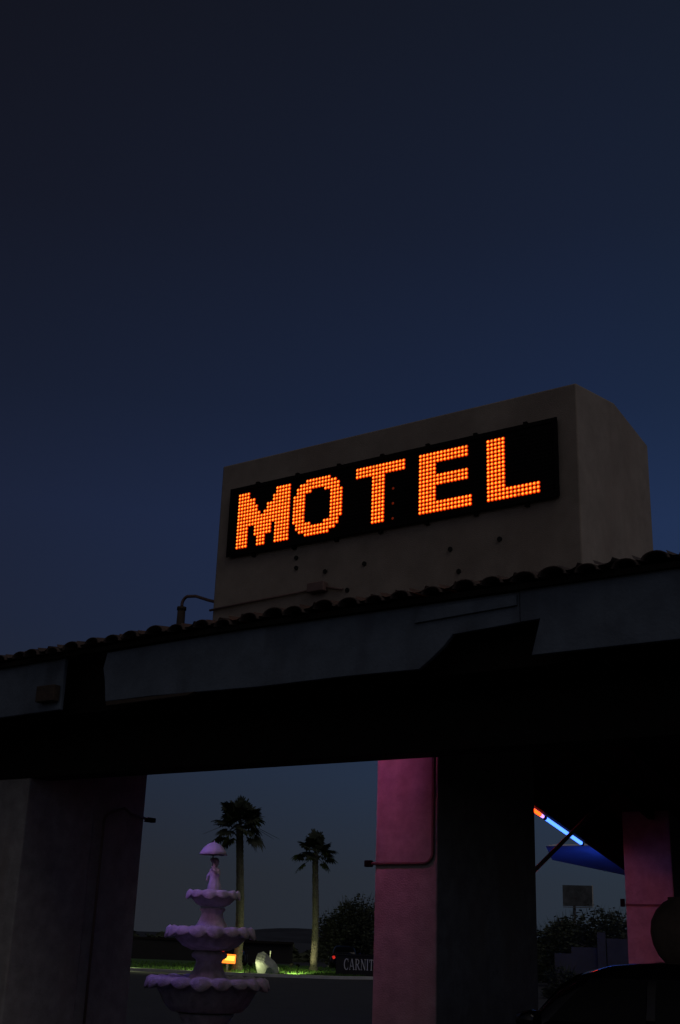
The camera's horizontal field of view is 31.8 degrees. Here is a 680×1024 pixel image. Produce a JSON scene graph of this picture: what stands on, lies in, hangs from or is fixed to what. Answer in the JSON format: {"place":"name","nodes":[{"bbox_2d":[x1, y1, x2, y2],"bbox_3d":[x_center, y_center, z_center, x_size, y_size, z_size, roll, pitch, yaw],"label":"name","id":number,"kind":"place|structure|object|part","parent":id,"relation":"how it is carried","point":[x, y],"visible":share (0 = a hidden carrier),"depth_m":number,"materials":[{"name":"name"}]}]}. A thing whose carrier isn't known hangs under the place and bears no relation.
{"place":"outdoors","nodes":[
{"label":"outdoors","id":0,"kind":"place"},
{"bbox_2d":[131,936,293,963],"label":"building","id":1,"kind":"structure","parent":0,"point":[161,948],"depth_m":92.15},
{"bbox_2d":[135,928,324,943],"bbox_3d":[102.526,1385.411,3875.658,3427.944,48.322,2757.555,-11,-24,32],"label":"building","id":2,"kind":"structure","parent":0,"point":[298,935],"depth_m":3638.04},
{"bbox_2d":[125,943,552,1023],"bbox_3d":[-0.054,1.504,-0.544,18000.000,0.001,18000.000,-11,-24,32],"label":"ground","id":3,"kind":"structure","parent":0,"point":[283,1000],"depth_m":33.44,"materials":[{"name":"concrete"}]},
{"bbox_2d":[143,840,269,1023],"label":"fountain","id":4,"kind":"object","parent":3,"relation":"on","point":[207,990],"visible":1,"depth_m":16.60,"materials":[{"name":"stone"}]},
{"bbox_2d":[130,958,335,975],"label":"verge","id":5,"kind":"structure","parent":3,"relation":"on","point":[186,963],"depth_m":65.59,"materials":[{"name":"green plant"}]},
{"bbox_2d":[222,954,235,970],"bbox_3d":[-5.700,22.603,59.824,0.910,0.837,0.297,2,-20,0],"label":"lamp box","id":6,"kind":"object","parent":5,"relation":"on","point":[230,959],"visible":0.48,"depth_m":59.74,"materials":[{"name":"yellow"}]},
{"bbox_2d":[204,795,276,969],"bbox_3d":[-5.110,19.111,61.757,3.821,8.774,3.154,1,-20,2],"label":"palm tree","id":7,"kind":"object","parent":5,"relation":"on","point":[244,810],"visible":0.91,"depth_m":62.33,"materials":[{"name":"green plant"}]},
{"bbox_2d":[255,951,278,973],"bbox_3d":[-3.550,22.239,58.412,1.040,1.352,0.965,-11,-24,32],"label":"boulder","id":8,"kind":"object","parent":5,"relation":"on","point":[265,963],"visible":0.79,"depth_m":58.19,"materials":[{"name":"grey stone"}]},
{"bbox_2d":[290,828,338,970],"bbox_3d":[-1.398,20.569,63.300,2.386,7.339,2.374,-11,-24,32],"label":"palm tree","id":9,"kind":"object","parent":5,"relation":"on","point":[315,843],"visible":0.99,"depth_m":63.58,"materials":[{"name":"green plant"}]},
{"bbox_2d":[221,944,248,962],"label":"parked car","id":10,"kind":"object","parent":3,"relation":"on","point":[245,956],"visible":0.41,"depth_m":84.27,"materials":[{"name":"black paint"}]},
{"bbox_2d":[130,968,372,979],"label":"kerb","id":11,"kind":"structure","parent":3,"relation":"on","point":[264,975],"depth_m":57.65,"materials":[{"name":"concrete"}]},
{"bbox_2d":[0,550,679,1023],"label":"motel canopy","id":12,"kind":"object","parent":3,"relation":"on","point":[480,720],"visible":1,"depth_m":12.84,"materials":[{"name":"concrete"}]},
{"bbox_2d":[176,595,213,623],"bbox_3d":[-1.580,1.183,13.479,0.690,0.566,0.110,-11,-24,32],"label":"vent pipe","id":13,"kind":"object","parent":12,"relation":"on","point":[181,609],"visible":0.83,"depth_m":13.62,"materials":[{"name":"grey metal"}]},
{"bbox_2d":[213,384,652,620],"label":"stucco parapet","id":14,"kind":"structure","parent":12,"relation":"on","point":[598,509],"depth_m":11.90,"materials":[{"name":"beige paint"}]},
{"bbox_2d":[209,581,342,611],"bbox_3d":[-0.713,0.886,12.649,1.764,0.124,0.084,-11,-24,32],"label":"conduit box","id":15,"kind":"object","parent":14,"relation":"attached to","point":[317,587],"visible":1,"depth_m":12.37,"materials":[{"name":"grey metal"}]},
{"bbox_2d":[226,417,559,557],"bbox_3d":[0.413,-0.194,12.278,3.974,0.870,0.058,-11,-24,32],"label":"motel sign","id":16,"kind":"object","parent":14,"relation":"attached to","point":[508,466],"visible":1,"depth_m":12.13,"materials":[{"name":"black plastic"}]},
{"bbox_2d":[133,931,546,966],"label":"scrub","id":17,"kind":"object","parent":3,"relation":"on","point":[305,956],"visible":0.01,"depth_m":108.07,"materials":[{"name":"green plant"}]},
{"bbox_2d":[310,892,374,964],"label":"desert tree","id":18,"kind":"object","parent":3,"relation":"on","point":[354,929],"visible":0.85,"depth_m":76.47,"materials":[{"name":"green plant"}]},
{"bbox_2d":[326,945,360,967],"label":"parked car","id":19,"kind":"object","parent":3,"relation":"on","point":[343,949],"visible":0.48,"depth_m":70.50,"materials":[{"name":"black paint"}]},
{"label":"rear window","id":20,"kind":"part","parent":19,"relation":"part of","materials":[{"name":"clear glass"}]},
{"bbox_2d":[335,954,373,976],"bbox_3d":[2.111,22.682,59.394,4.732,1.140,0.408,1,-20,2],"label":"restaurant sign","id":21,"kind":"object","parent":3,"relation":"on","point":[355,964],"visible":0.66,"depth_m":59.34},
{"bbox_2d":[537,916,560,982],"bbox_3d":[11.587,23.859,64.658,4.104,3.839,3.979,2,-20,1],"label":"shrub","id":22,"kind":"object","parent":3,"relation":"on","point":[540,941],"visible":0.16,"depth_m":64.29,"materials":[{"name":"green plant"}]},
{"bbox_2d":[539,964,577,997],"bbox_3d":[8.165,17.030,43.160,2.318,1.678,1.781,-11,-24,32],"label":"bush","id":23,"kind":"object","parent":3,"relation":"on","point":[547,992],"visible":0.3,"depth_m":43.18,"materials":[{"name":"green plant"}]},
{"bbox_2d":[537,909,597,980],"bbox_3d":[11.725,21.580,58.988,4.627,4.224,4.549,-11,-24,32],"label":"shrub","id":24,"kind":"object","parent":3,"relation":"on","point":[555,928],"visible":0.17,"depth_m":59.26,"materials":[{"name":"green plant"}]},
{"bbox_2d":[562,885,593,923],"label":"billboard","id":25,"kind":"object","parent":3,"relation":"on","point":[574,896],"visible":0.79,"depth_m":140.38,"materials":[{"name":"grey metal"}]},
{"bbox_2d":[546,844,624,874],"bbox_3d":[11.285,9.056,24.541,14.500,3.640,10.000,-11,-24,32],"label":"flat canopy","id":26,"kind":"object","parent":3,"relation":"on","point":[586,855],"visible":0.17,"depth_m":26.82,"materials":[{"name":"blue metal"}]},
{"bbox_2d":[556,904,627,965],"bbox_3d":[12.615,20.755,56.878,4.446,4.256,4.814,20,-27,-41],"label":"shrub","id":27,"kind":"object","parent":3,"relation":"on","point":[616,927],"visible":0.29,"depth_m":57.12,"materials":[{"name":"green plant"}]},
{"bbox_2d":[505,962,679,1023],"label":"parked car","id":28,"kind":"object","parent":3,"relation":"on","point":[643,993],"visible":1,"depth_m":10.15,"materials":[{"name":"black paint"}]},
{"bbox_3d":[2.208,4.185,10.221,0.880,0.360,0.124,-11,-24,32],"label":"side window","id":29,"kind":"part","parent":28,"relation":"part of","materials":[{"name":"black glass"}]},
{"bbox_3d":[2.847,4.052,9.792,0.520,0.360,0.093,-11,-24,32],"label":"side window","id":30,"kind":"part","parent":28,"relation":"part of","materials":[{"name":"black glass"}]},
{"bbox_2d":[0,0,679,944],"label":"sky","id":31,"kind":"structure","parent":0,"point":[232,232],"materials":[{"name":"blue"}]},
{"bbox_2d":[554,932,628,982],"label":"block wall","id":32,"kind":"structure","parent":0,"point":[584,959],"depth_m":45.94,"materials":[{"name":"grey concrete"}]},
{"bbox_2d":[650,897,679,962],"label":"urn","id":33,"kind":"object","parent":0,"point":[665,928],"visible":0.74,"depth_m":12.06,"materials":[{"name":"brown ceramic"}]}
]}

